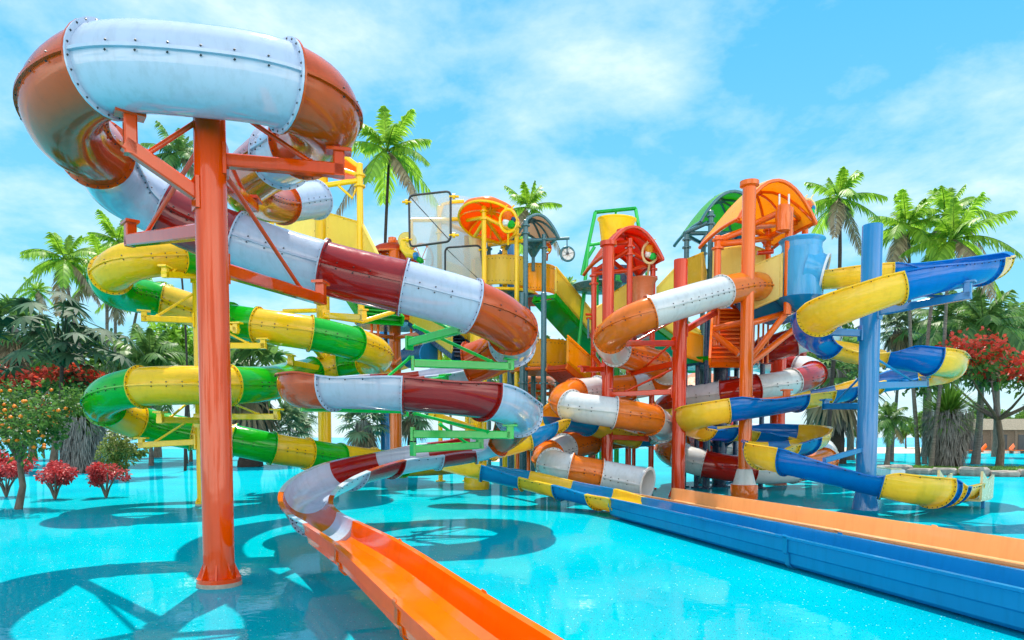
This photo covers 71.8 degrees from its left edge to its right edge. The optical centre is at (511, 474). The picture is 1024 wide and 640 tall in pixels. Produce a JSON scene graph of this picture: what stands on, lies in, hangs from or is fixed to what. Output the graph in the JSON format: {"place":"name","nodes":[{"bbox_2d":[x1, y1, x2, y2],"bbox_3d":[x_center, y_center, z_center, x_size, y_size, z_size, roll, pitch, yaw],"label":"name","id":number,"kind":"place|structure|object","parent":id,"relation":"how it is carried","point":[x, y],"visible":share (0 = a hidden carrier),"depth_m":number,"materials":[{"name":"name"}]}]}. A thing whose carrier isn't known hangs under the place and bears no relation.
{"place":"outdoors","nodes":[
{"label":"outdoors","id":0,"kind":"place"},
{"bbox_2d":[0,438,921,448],"bbox_3d":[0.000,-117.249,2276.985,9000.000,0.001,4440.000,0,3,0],"label":"sea","id":1,"kind":"structure","parent":0,"point":[910,442],"depth_m":277.46,"materials":[{"name":"liquid"}]},
{"bbox_2d":[0,449,1023,639],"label":"pool water","id":2,"kind":"structure","parent":0,"point":[80,559],"depth_m":10.96,"materials":[{"name":"liquid"}]},
{"bbox_2d":[0,449,40,496],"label":"red bush","id":3,"kind":"object","parent":2,"relation":"on","point":[9,471],"visible":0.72,"depth_m":23.67,"materials":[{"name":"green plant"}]},
{"bbox_2d":[0,293,51,459],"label":"broadleaf tree","id":4,"kind":"object","parent":2,"relation":"on","point":[6,350],"visible":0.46,"depth_m":44.95,"materials":[{"name":"green plant"}]},
{"bbox_2d":[16,277,53,458],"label":"coconut palm","id":5,"kind":"object","parent":2,"relation":"on","point":[37,294],"visible":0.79,"depth_m":65.11,"materials":[{"name":"green plant"}]},
{"bbox_2d":[0,347,74,459],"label":"leafy tree","id":6,"kind":"object","parent":2,"relation":"on","point":[44,392],"visible":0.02,"depth_m":61.43,"materials":[{"name":"green plant"}]},
{"bbox_2d":[0,378,85,509],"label":"orange tree","id":7,"kind":"object","parent":2,"relation":"on","point":[39,422],"visible":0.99,"depth_m":19.59,"materials":[{"name":"green plant"}]},
{"bbox_2d":[0,360,107,461],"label":"flame tree","id":8,"kind":"object","parent":2,"relation":"on","point":[43,377],"visible":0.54,"depth_m":44.00,"materials":[{"name":"red plant"}]},
{"bbox_2d":[33,460,79,498],"bbox_3d":[-14.657,0.181,22.674,1.293,1.287,1.488,0,3,0],"label":"red bush","id":9,"kind":"object","parent":2,"relation":"on","point":[56,474],"visible":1,"depth_m":22.70,"materials":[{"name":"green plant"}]},
{"bbox_2d":[12,232,101,363],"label":"coconut palm","id":10,"kind":"object","parent":2,"relation":"on","point":[66,269],"visible":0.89,"depth_m":50.82,"materials":[{"name":"green plant"}]},
{"bbox_2d":[0,291,143,462],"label":"umbrella tree","id":11,"kind":"object","parent":2,"relation":"on","point":[62,345],"visible":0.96,"depth_m":41.27,"materials":[{"name":"green plant"}]},
{"bbox_2d":[53,390,108,472],"bbox_3d":[-24.271,-2.272,39.903,3.852,5.107,3.879,0,3,0],"label":"shaggy yucca","id":12,"kind":"object","parent":2,"relation":"on","point":[79,448],"visible":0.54,"depth_m":39.16,"materials":[{"name":"grey plant"}]},
{"bbox_2d":[42,315,123,444],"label":"leafy tree","id":13,"kind":"object","parent":2,"relation":"on","point":[92,361],"visible":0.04,"depth_m":64.90,"materials":[{"name":"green plant"}]},
{"bbox_2d":[75,209,123,460],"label":"coconut palm","id":14,"kind":"object","parent":2,"relation":"on","point":[111,231],"visible":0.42,"depth_m":58.30,"materials":[{"name":"green plant"}]},
{"bbox_2d":[62,234,149,448],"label":"coconut palm","id":15,"kind":"object","parent":2,"relation":"on","point":[98,247],"visible":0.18,"depth_m":54.45,"materials":[{"name":"green plant"}]},
{"bbox_2d":[85,462,132,497],"bbox_3d":[-13.530,0.169,23.490,1.138,1.227,1.450,2,4,35],"label":"red bush","id":16,"kind":"object","parent":2,"relation":"on","point":[98,475],"visible":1,"depth_m":23.26,"materials":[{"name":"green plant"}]},
{"bbox_2d":[94,430,149,480],"bbox_3d":[-17.588,-0.880,32.069,2.265,2.414,2.079,-3,4,-44],"label":"leafy bush","id":17,"kind":"object","parent":2,"relation":"on","point":[124,451],"visible":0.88,"depth_m":31.55,"materials":[{"name":"green plant"}]},
{"bbox_2d":[98,340,161,457],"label":"leafy tree","id":18,"kind":"object","parent":2,"relation":"on","point":[157,452],"visible":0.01,"depth_m":69.42,"materials":[{"name":"green plant"}]},
{"bbox_2d":[95,278,173,442],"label":"coconut palm","id":19,"kind":"object","parent":2,"relation":"on","point":[111,315],"visible":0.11,"depth_m":63.23,"materials":[{"name":"green plant"}]},
{"bbox_2d":[98,323,193,465],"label":"leafy tree","id":20,"kind":"object","parent":2,"relation":"on","point":[152,344],"visible":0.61,"depth_m":48.86,"materials":[{"name":"green plant"}]},
{"bbox_2d":[140,120,193,470],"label":"coconut palm","id":21,"kind":"object","parent":2,"relation":"on","point":[178,147],"visible":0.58,"depth_m":40.69,"materials":[{"name":"green plant"}]},
{"bbox_2d":[144,322,193,461],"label":"bamboo clump","id":22,"kind":"object","parent":2,"relation":"on","point":[176,331],"visible":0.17,"depth_m":55.03,"materials":[{"name":"green plant"}]},
{"bbox_2d":[150,346,194,462],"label":"feather palm","id":23,"kind":"object","parent":2,"relation":"on","point":[179,363],"visible":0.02,"depth_m":53.00,"materials":[{"name":"green plant"}]},
{"bbox_2d":[134,264,283,505],"bbox_3d":[-8.689,-3.668,19.461,4.512,9.328,2.406,0,3,0],"label":"support pole","id":24,"kind":"object","parent":2,"relation":"on","point":[194,420],"visible":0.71,"depth_m":20.26,"materials":[{"name":"metal"}]},
{"bbox_2d":[80,242,453,477],"bbox_3d":[-5.794,-3.942,24.057,5.709,8.606,15.538,3,4,43],"label":"water slide","id":25,"kind":"object","parent":24,"relation":"on","point":[121,402],"visible":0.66,"depth_m":20.57,"materials":[{"name":"plastic"}]},
{"bbox_2d":[113,107,351,589],"bbox_3d":[-4.376,-1.823,11.084,3.434,6.520,4.131,-1,3,-22],"label":"support pole","id":26,"kind":"object","parent":2,"relation":"on","point":[209,187],"visible":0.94,"depth_m":9.32,"materials":[{"name":"metal"}]},
{"bbox_2d":[13,16,563,639],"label":"water slide","id":27,"kind":"object","parent":26,"relation":"on","point":[77,80],"visible":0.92,"depth_m":11.00,"materials":[{"name":"plastic"}]},
{"bbox_2d":[192,339,296,466],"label":"fan palm","id":28,"kind":"object","parent":2,"relation":"on","point":[265,357],"visible":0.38,"depth_m":47.08,"materials":[{"name":"green plant"}]},
{"bbox_2d":[268,401,317,438],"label":"leafy tree","id":29,"kind":"object","parent":2,"relation":"on","point":[291,413],"visible":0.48,"depth_m":51.37,"materials":[{"name":"green plant"}]},
{"bbox_2d":[283,412,317,437],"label":"fan palm","id":30,"kind":"object","parent":2,"relation":"on","point":[312,416],"visible":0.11,"depth_m":57.57,"materials":[{"name":"green plant"}]},
{"bbox_2d":[281,177,368,442],"bbox_3d":[-5.896,-5.242,24.633,3.296,11.930,4.112,0,3,0],"label":"support pole","id":31,"kind":"object","parent":2,"relation":"on","point":[324,426],"visible":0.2,"depth_m":25.79,"materials":[{"name":"metal"}]},
{"bbox_2d":[270,157,394,323],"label":"play tower","id":32,"kind":"structure","parent":31,"relation":"attached to","point":[345,231],"depth_m":25.54,"materials":[{"name":"yellow paint"}]},
{"bbox_2d":[346,301,404,325],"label":"staircase","id":33,"kind":"structure","parent":32,"relation":"attached to","point":[394,319],"depth_m":27.59,"materials":[{"name":"metal"}]},
{"bbox_2d":[402,190,458,246],"bbox_3d":[-3.255,-10.174,28.205,2.430,2.101,0.243,1,3,17],"label":"net frame","id":34,"kind":"object","parent":32,"relation":"attached to","point":[409,239],"visible":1,"depth_m":28.20,"materials":[{"name":"paint"}]},
{"bbox_2d":[334,412,389,447],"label":"fan palm","id":35,"kind":"object","parent":2,"relation":"on","point":[363,433],"visible":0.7,"depth_m":43.29,"materials":[{"name":"green plant"}]},
{"bbox_2d":[380,332,389,449],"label":"support pole","id":36,"kind":"object","parent":2,"relation":"on","point":[385,442],"depth_m":44.60,"materials":[{"name":"metal"}]},
{"bbox_2d":[336,105,442,427],"bbox_3d":[-6.399,-9.228,36.674,5.594,18.599,5.464,1,3,17],"label":"coconut palm","id":37,"kind":"object","parent":2,"relation":"on","point":[381,165],"visible":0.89,"depth_m":35.81,"materials":[{"name":"green plant"}]},
{"bbox_2d":[369,250,418,477],"bbox_3d":[-5.350,-5.352,34.131,3.252,11.157,2.991,0,3,0],"label":"support pole","id":38,"kind":"object","parent":2,"relation":"on","point":[394,336],"visible":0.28,"depth_m":34.80,"materials":[{"name":"metal"}]},
{"bbox_2d":[354,314,414,364],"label":"play platform","id":39,"kind":"structure","parent":38,"relation":"on","point":[405,327],"depth_m":34.47,"materials":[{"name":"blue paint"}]},
{"bbox_2d":[408,316,469,360],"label":"staircase","id":40,"kind":"structure","parent":39,"relation":"attached to","point":[451,352],"depth_m":30.94,"materials":[{"name":"yellow paint"}]},
{"bbox_2d":[401,343,437,367],"bbox_3d":[-4.205,-5.330,32.191,1.074,1.220,1.833,-3,4,-41],"label":"water chute","id":41,"kind":"object","parent":40,"relation":"hanging from","point":[428,351],"visible":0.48,"depth_m":31.61,"materials":[{"name":"blue paint"}]},
{"bbox_2d":[375,237,433,372],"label":"spray tower","id":42,"kind":"structure","parent":2,"relation":"on","point":[392,243],"depth_m":34.66,"materials":[{"name":"metal"}]},
{"bbox_2d":[398,232,423,263],"bbox_3d":[-4.872,-10.939,34.094,0.870,1.736,1.363,-2,3,-30],"label":"spray scoop","id":43,"kind":"object","parent":42,"relation":"attached to","point":[406,250],"visible":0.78,"depth_m":34.01,"materials":[{"name":"yellow plastic"}]},
{"bbox_2d":[402,412,433,445],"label":"fan palm","id":44,"kind":"object","parent":2,"relation":"on","point":[417,422],"visible":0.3,"depth_m":47.17,"materials":[{"name":"green plant"}]},
{"bbox_2d":[409,196,492,481],"bbox_3d":[-2.556,-6.103,32.545,3.400,12.782,3.764,0,3,9],"label":"climbing net","id":45,"kind":"object","parent":2,"relation":"on","point":[438,253],"visible":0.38,"depth_m":31.35,"materials":[{"name":"grey"}]},
{"bbox_2d":[429,333,488,489],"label":"support pole","id":46,"kind":"object","parent":2,"relation":"on","point":[472,483],"visible":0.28,"depth_m":26.83,"materials":[{"name":"metal"}]},
{"bbox_2d":[457,196,559,483],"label":"play tower","id":47,"kind":"structure","parent":2,"relation":"on","point":[509,270],"depth_m":30.37,"materials":[{"name":"yellow paint"}]},
{"bbox_2d":[444,245,487,278],"bbox_3d":[-1.992,-8.939,30.323,1.947,1.734,0.233,1,3,11],"label":"net frame","id":48,"kind":"object","parent":47,"relation":"attached to","point":[446,250],"visible":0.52,"depth_m":30.34,"materials":[{"name":"paint"}]},
{"bbox_2d":[499,205,517,244],"bbox_3d":[-0.158,-10.152,28.704,0.626,1.548,0.544,2,4,40],"label":"spray toy","id":49,"kind":"object","parent":47,"relation":"attached to","point":[510,221],"visible":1,"depth_m":28.63,"materials":[{"name":"yellow paint"}]},
{"bbox_2d":[546,237,574,261],"bbox_3d":[2.019,-9.576,30.127,1.368,1.062,0.202,0,3,-2],"label":"hanging dial","id":50,"kind":"object","parent":47,"relation":"attached to","point":[567,253],"visible":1,"depth_m":30.11,"materials":[{"name":"grey paint"}]},
{"bbox_2d":[504,180,562,310],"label":"coconut palm","id":51,"kind":"object","parent":2,"relation":"on","point":[530,200],"visible":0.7,"depth_m":42.93,"materials":[{"name":"green plant"}]},
{"bbox_2d":[507,292,566,489],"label":"play platform","id":52,"kind":"structure","parent":2,"relation":"on","point":[551,352],"depth_m":29.18,"materials":[{"name":"orange plastic"}]},
{"bbox_2d":[543,403,569,436],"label":"staircase","id":53,"kind":"structure","parent":52,"relation":"attached to","point":[548,411],"depth_m":26.28,"materials":[{"name":"orange plastic"}]},
{"bbox_2d":[519,376,555,470],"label":"spray tower","id":54,"kind":"structure","parent":2,"relation":"on","point":[550,385],"depth_m":33.74,"materials":[{"name":"metal"}]},
{"bbox_2d":[577,206,646,462],"bbox_3d":[3.394,-5.633,30.739,4.922,12.034,3.410,-3,4,-42],"label":"tipping bucket","id":55,"kind":"object","parent":2,"relation":"on","point":[610,225],"visible":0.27,"depth_m":29.98,"materials":[{"name":"green paint"}]},
{"bbox_2d":[532,266,590,353],"bbox_3d":[2.425,-6.922,30.365,1.292,3.150,3.611,2,4,40],"label":"water slide","id":56,"kind":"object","parent":55,"relation":"attached to","point":[563,309],"depth_m":29.64,"materials":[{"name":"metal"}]},
{"bbox_2d":[545,335,601,383],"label":"staircase","id":57,"kind":"structure","parent":55,"relation":"attached to","point":[577,354],"depth_m":27.42,"materials":[{"name":"orange plastic"}]},
{"bbox_2d":[578,239,648,461],"bbox_3d":[3.401,-3.571,23.897,4.037,8.671,1.484,-1,3,-25],"label":"support pole","id":58,"kind":"object","parent":2,"relation":"on","point":[604,369],"visible":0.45,"depth_m":24.08,"materials":[{"name":"metal"}]},
{"bbox_2d":[572,225,664,488],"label":"play tower","id":59,"kind":"structure","parent":2,"relation":"on","point":[636,284],"depth_m":26.99,"materials":[{"name":"red paint"}]},
{"bbox_2d":[641,239,657,274],"bbox_3d":[5.183,-8.204,26.603,0.514,1.306,0.496,3,4,44],"label":"spray toy","id":60,"kind":"object","parent":59,"relation":"attached to","point":[650,254],"visible":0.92,"depth_m":26.53,"materials":[{"name":"beige plastic"}]},
{"bbox_2d":[608,258,717,498],"bbox_3d":[5.015,-3.076,23.675,3.930,7.705,2.312,-1,3,-13],"label":"support pole","id":61,"kind":"object","parent":2,"relation":"on","point":[677,343],"visible":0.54,"depth_m":22.80,"materials":[{"name":"metal"}]},
{"bbox_2d":[531,272,1023,569],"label":"water slide","id":62,"kind":"object","parent":61,"relation":"on","point":[581,400],"visible":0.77,"depth_m":21.26,"materials":[{"name":"plastic"}]},
{"bbox_2d":[673,190,741,487],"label":"play tower","id":63,"kind":"structure","parent":2,"relation":"on","point":[711,212],"depth_m":28.05,"materials":[{"name":"green paint"}]},
{"bbox_2d":[647,321,700,372],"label":"staircase","id":64,"kind":"structure","parent":63,"relation":"attached to","point":[665,333],"depth_m":29.04,"materials":[{"name":"metal"}]},
{"bbox_2d":[687,320,765,488],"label":"play platform","id":65,"kind":"structure","parent":2,"relation":"on","point":[697,367],"depth_m":27.92,"materials":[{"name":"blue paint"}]},
{"bbox_2d":[656,269,703,362],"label":"walkway","id":66,"kind":"structure","parent":65,"relation":"on","point":[695,345],"depth_m":27.24,"materials":[{"name":"yellow plastic"}]},
{"bbox_2d":[442,400,1023,631],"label":"water slide","id":67,"kind":"object","parent":2,"relation":"on","point":[987,592],"visible":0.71,"depth_m":10.74,"materials":[{"name":"plastic"}]},
{"bbox_2d":[712,178,794,499],"bbox_3d":[8.015,-4.305,23.684,2.955,10.158,4.913,1,3,26],"label":"support pole","id":68,"kind":"object","parent":2,"relation":"on","point":[744,485],"visible":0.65,"depth_m":22.74,"materials":[{"name":"metal"}]},
{"bbox_2d":[698,179,823,345],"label":"play tower","id":69,"kind":"structure","parent":68,"relation":"on","point":[783,209],"depth_m":24.33,"materials":[{"name":"orange paint"}]},
{"bbox_2d":[708,308,739,367],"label":"staircase","id":70,"kind":"structure","parent":69,"relation":"attached to","point":[721,356],"depth_m":24.99,"materials":[{"name":"orange plastic"}]},
{"bbox_2d":[753,323,768,362],"bbox_3d":[9.204,-4.966,26.276,0.738,1.656,0.332,0,3,0],"label":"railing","id":71,"kind":"object","parent":69,"relation":"attached to","point":[758,337],"visible":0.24,"depth_m":26.34,"materials":[{"name":"metal"}]},
{"bbox_2d":[805,194,815,214],"bbox_3d":[10.684,-9.464,25.545,0.500,1.246,0.484,3,4,43],"label":"spray toy","id":72,"kind":"object","parent":69,"relation":"attached to","point":[811,202],"visible":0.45,"depth_m":25.42,"materials":[{"name":"orange paint"}]},
{"bbox_2d":[774,233,830,311],"bbox_3d":[9.764,-6.630,23.686,1.873,2.404,1.698,0,3,0],"label":"water funnel","id":73,"kind":"object","parent":68,"relation":"on","point":[809,260],"visible":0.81,"depth_m":23.08,"materials":[{"name":"blue plastic"}]},
{"bbox_2d":[728,352,806,485],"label":"support pole","id":74,"kind":"object","parent":2,"relation":"on","point":[778,365],"visible":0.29,"depth_m":29.12,"materials":[{"name":"metal"}]},
{"bbox_2d":[654,326,842,483],"bbox_3d":[9.813,-2.920,29.546,8.258,6.336,7.792,0,3,0],"label":"water slide","id":75,"kind":"object","parent":74,"relation":"on","point":[799,374],"visible":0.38,"depth_m":26.68,"materials":[{"name":"plastic"}]},
{"bbox_2d":[780,321,853,424],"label":"leafy tree","id":76,"kind":"object","parent":2,"relation":"on","point":[844,326],"visible":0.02,"depth_m":67.87,"materials":[{"name":"green plant"}]},
{"bbox_2d":[796,166,887,440],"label":"coconut palm","id":77,"kind":"object","parent":2,"relation":"on","point":[844,212],"visible":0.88,"depth_m":41.00,"materials":[{"name":"green plant"}]},
{"bbox_2d":[674,251,1015,508],"bbox_3d":[9.919,-3.003,21.497,9.406,7.748,9.251,0,3,0],"label":"water slide","id":78,"kind":"object","parent":2,"relation":"on","point":[783,450],"visible":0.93,"depth_m":19.63,"materials":[{"name":"plastic"}]},
{"bbox_2d":[801,325,890,463],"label":"fan palm","id":79,"kind":"object","parent":2,"relation":"on","point":[842,420],"visible":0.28,"depth_m":52.85,"materials":[{"name":"green plant"}]},
{"bbox_2d":[838,363,857,459],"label":"fan palm","id":80,"kind":"object","parent":2,"relation":"on","point":[850,446],"visible":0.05,"depth_m":61.57,"materials":[{"name":"green plant"}]},
{"bbox_2d":[819,222,976,510],"bbox_3d":[10.607,-2.938,20.314,3.476,7.741,4.729,1,3,18],"label":"support pole","id":81,"kind":"object","parent":2,"relation":"on","point":[866,333],"visible":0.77,"depth_m":19.21,"materials":[{"name":"metal"}]},
{"bbox_2d":[880,310,924,461],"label":"leafy tree","id":82,"kind":"object","parent":2,"relation":"on","point":[889,337],"visible":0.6,"depth_m":57.17,"materials":[{"name":"green plant"}]},
{"bbox_2d":[892,316,933,455],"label":"leafy tree","id":83,"kind":"object","parent":2,"relation":"on","point":[928,389],"visible":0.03,"depth_m":73.28,"materials":[{"name":"green plant"}]},
{"bbox_2d":[893,289,977,384],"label":"feather palm","id":84,"kind":"object","parent":2,"relation":"on","point":[937,333],"visible":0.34,"depth_m":54.85,"materials":[{"name":"green plant"}]},
{"bbox_2d":[910,184,999,463],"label":"coconut palm","id":85,"kind":"object","parent":2,"relation":"on","point":[944,198],"visible":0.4,"depth_m":50.66,"materials":[{"name":"green plant"}]},
{"bbox_2d":[931,287,1023,463],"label":"leafy tree","id":86,"kind":"object","parent":2,"relation":"on","point":[974,309],"visible":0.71,"depth_m":50.64,"materials":[{"name":"green plant"}]},
{"bbox_2d":[976,298,1023,456],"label":"leafy tree","id":87,"kind":"object","parent":2,"relation":"on","point":[997,398],"visible":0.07,"depth_m":71.19,"materials":[{"name":"red plant"}]},
{"bbox_2d":[0,0,1023,437],"label":"sky","id":88,"kind":"structure","parent":0,"point":[661,108],"materials":[{"name":"blue"}]},
{"bbox_2d":[669,373,712,388],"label":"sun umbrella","id":89,"kind":"object","parent":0,"point":[691,379],"visible":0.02,"depth_m":48.27,"materials":[{"name":"fabric"}]},
{"bbox_2d":[877,466,904,475],"bbox_3d":[19.150,-0.132,36.395,0.700,0.455,2.944,0,3,3],"label":"pontoon","id":90,"kind":"object","parent":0,"point":[881,471],"visible":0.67,"depth_m":35.42,"materials":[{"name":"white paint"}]},
{"bbox_2d":[845,447,983,452],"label":"sand beach","id":91,"kind":"structure","parent":0,"point":[898,450],"depth_m":104.88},
{"bbox_2d":[896,425,910,447],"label":"shore tree","id":92,"kind":"object","parent":91,"relation":"on","point":[905,435],"visible":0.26,"depth_m":111.75,"materials":[{"name":"green plant"}]},
{"bbox_2d":[904,410,932,438],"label":"shore tree","id":93,"kind":"object","parent":91,"relation":"on","point":[911,427],"visible":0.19,"depth_m":107.45,"materials":[{"name":"green plant"}]},
{"bbox_2d":[967,401,989,418],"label":"shore tree","id":94,"kind":"object","parent":91,"relation":"on","point":[984,416],"visible":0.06,"depth_m":110.86,"materials":[{"name":"green plant"}]},
{"bbox_2d":[962,419,1023,451],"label":"beach hut","id":95,"kind":"object","parent":91,"relation":"on","point":[1013,430],"visible":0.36,"depth_m":91.87,"materials":[{"name":"brown wood"}]},
{"bbox_2d":[987,409,1023,418],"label":"shore tree","id":96,"kind":"object","parent":91,"relation":"on","point":[1021,414],"visible":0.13,"depth_m":106.72,"materials":[{"name":"green plant"}]},
{"bbox_2d":[909,464,1023,471],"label":"grass","id":97,"kind":"structure","parent":0,"point":[933,466],"depth_m":42.97,"materials":[{"name":"green plant"}]},
{"bbox_2d":[953,466,1023,475],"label":"island ground","id":98,"kind":"structure","parent":0,"point":[958,474],"depth_m":43.96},
{"bbox_2d":[878,401,915,464],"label":"feather palm","id":99,"kind":"object","parent":98,"relation":"on","point":[890,422],"visible":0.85,"depth_m":43.50,"materials":[{"name":"green plant"}]},
{"bbox_2d":[890,464,912,472],"bbox_3d":[21.499,-0.260,39.187,0.957,0.554,1.406,0,3,0],"label":"edge stone","id":100,"kind":"object","parent":98,"relation":"on","point":[904,467],"visible":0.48,"depth_m":38.72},
{"bbox_2d":[857,188,955,464],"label":"coconut palm","id":101,"kind":"object","parent":98,"relation":"on","point":[903,230],"visible":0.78,"depth_m":44.56,"materials":[{"name":"green plant"}]},
{"bbox_2d":[906,468,931,474],"bbox_3d":[22.020,-0.130,38.171,0.817,0.396,1.202,-3,4,-40],"label":"edge stone","id":102,"kind":"object","parent":98,"relation":"on","point":[922,471],"visible":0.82,"depth_m":37.92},
{"bbox_2d":[931,467,957,475],"bbox_3d":[22.844,-0.130,37.388,1.244,0.474,0.886,3,4,43],"label":"edge stone","id":103,"kind":"object","parent":98,"relation":"on","point":[946,471],"visible":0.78,"depth_m":36.99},
{"bbox_2d":[911,382,987,466],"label":"shaggy yucca","id":104,"kind":"object","parent":98,"relation":"on","point":[953,435],"visible":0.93,"depth_m":44.05,"materials":[{"name":"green plant"}]},
{"bbox_2d":[890,326,1023,465],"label":"flame tree","id":105,"kind":"object","parent":98,"relation":"on","point":[980,360],"visible":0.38,"depth_m":42.58,"materials":[{"name":"red plant"}]},
{"bbox_2d":[899,191,1023,466],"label":"coconut palm","id":106,"kind":"object","parent":98,"relation":"on","point":[953,227],"visible":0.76,"depth_m":42.74,"materials":[{"name":"green plant"}]},
{"bbox_2d":[958,466,989,476],"bbox_3d":[23.794,-0.117,36.450,1.430,0.558,0.873,2,3,30],"label":"edge stone","id":107,"kind":"object","parent":98,"relation":"on","point":[968,471],"visible":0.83,"depth_m":36.16,"materials":[{"name":"stone"}]},
{"bbox_2d":[990,470,1020,476],"bbox_3d":[25.020,-0.017,36.005,1.429,0.381,0.956,0,3,0],"label":"edge stone","id":108,"kind":"object","parent":98,"relation":"on","point":[1005,473],"visible":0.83,"depth_m":35.63,"materials":[{"name":"stone"}]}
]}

